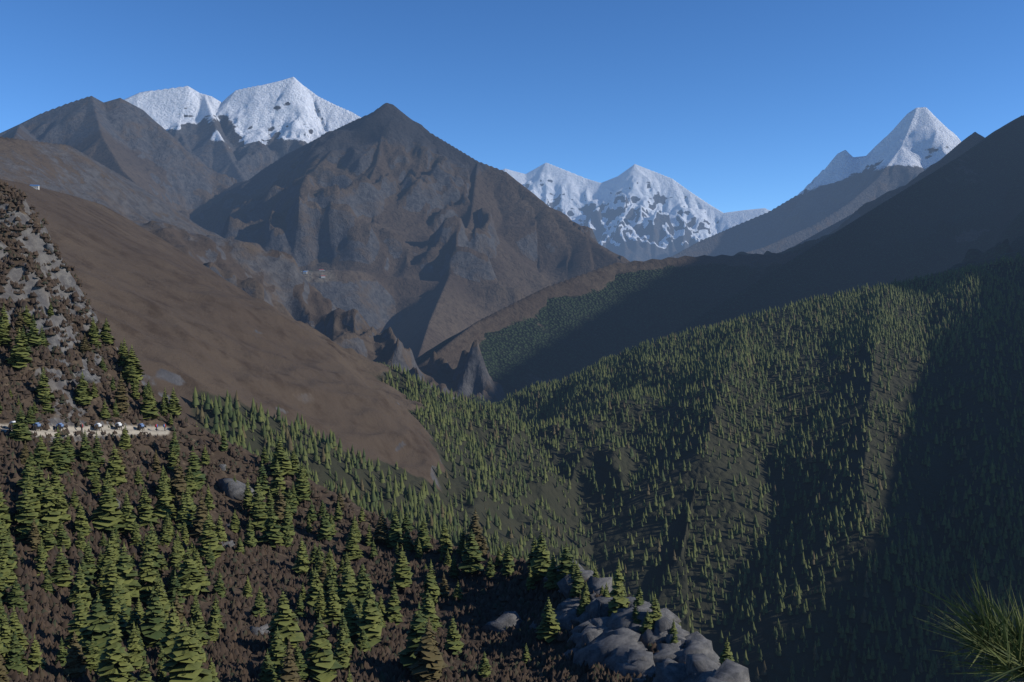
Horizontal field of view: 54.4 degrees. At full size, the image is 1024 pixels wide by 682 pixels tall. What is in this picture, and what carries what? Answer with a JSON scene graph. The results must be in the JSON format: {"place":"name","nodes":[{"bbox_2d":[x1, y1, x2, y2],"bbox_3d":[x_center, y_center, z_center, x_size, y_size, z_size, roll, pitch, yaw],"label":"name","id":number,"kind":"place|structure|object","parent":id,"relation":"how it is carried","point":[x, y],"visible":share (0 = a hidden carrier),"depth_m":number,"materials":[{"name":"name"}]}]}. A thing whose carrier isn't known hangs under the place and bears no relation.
{"place":"outdoors","nodes":[
{"label":"outdoors","id":0,"kind":"place"},
{"bbox_2d":[0,77,1023,681],"bbox_3d":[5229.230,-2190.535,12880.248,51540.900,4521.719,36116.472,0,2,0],"label":"mountain terrain","id":1,"kind":"structure","parent":0,"point":[192,233],"depth_m":3107.66,"materials":[{"name":"brown soil"}]},
{"bbox_2d":[8,421,15,429],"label":"yak","id":2,"kind":"object","parent":1,"relation":"on","point":[10,424],"visible":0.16,"depth_m":178.85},
{"bbox_2d":[30,185,39,189],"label":"house","id":3,"kind":"structure","parent":1,"relation":"on","point":[36,187],"depth_m":1344.01,"materials":[{"name":"white paint"}]},
{"bbox_2d":[32,422,41,430],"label":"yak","id":4,"kind":"object","parent":1,"relation":"on","point":[37,425],"visible":1,"depth_m":183.91,"materials":[{"name":"blue fabric"}]},
{"bbox_2d":[56,423,64,430],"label":"yak","id":5,"kind":"object","parent":1,"relation":"on","point":[59,426],"visible":0.9,"depth_m":191.28,"materials":[{"name":"blue fabric"}]},
{"bbox_2d":[94,423,103,430],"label":"yak","id":6,"kind":"object","parent":1,"relation":"on","point":[98,425],"visible":1,"depth_m":204.33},
{"bbox_2d":[115,422,123,429],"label":"yak","id":7,"kind":"object","parent":1,"relation":"on","point":[119,425],"visible":1,"depth_m":210.23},
{"bbox_2d":[137,423,146,430],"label":"yak","id":8,"kind":"object","parent":1,"relation":"on","point":[140,426],"visible":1,"depth_m":216.43,"materials":[{"name":"blue fabric"}]},
{"bbox_2d":[0,182,718,681],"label":"dry scrub","id":9,"kind":"object","parent":1,"relation":"on","point":[236,646],"visible":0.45,"depth_m":172.38,"materials":[{"name":"brown plant"}]},
{"bbox_2d":[0,302,734,681],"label":"conifer trees","id":10,"kind":"object","parent":1,"relation":"on","point":[346,602],"visible":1,"depth_m":160.48,"materials":[{"name":"green plant"}]},
{"bbox_2d":[45,243,749,681],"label":"rocks","id":11,"kind":"object","parent":1,"relation":"on","point":[613,641],"visible":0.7,"depth_m":139.58,"materials":[{"name":"grey stone"}]},
{"bbox_2d":[191,252,1023,681],"bbox_3d":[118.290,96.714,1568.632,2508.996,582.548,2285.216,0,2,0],"label":"forest trees","id":12,"kind":"object","parent":1,"relation":"on","point":[745,360],"visible":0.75,"depth_m":1416.57,"materials":[{"name":"green plant"}]},
{"bbox_2d":[0,0,1023,212],"label":"sky","id":13,"kind":"structure","parent":0,"point":[742,104],"materials":[{"name":"blue"}]},
{"bbox_2d":[907,550,1023,681],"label":"pine branch","id":14,"kind":"object","parent":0,"point":[1003,647],"visible":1,"depth_m":2.20,"materials":[{"name":"green plant"}]}
]}

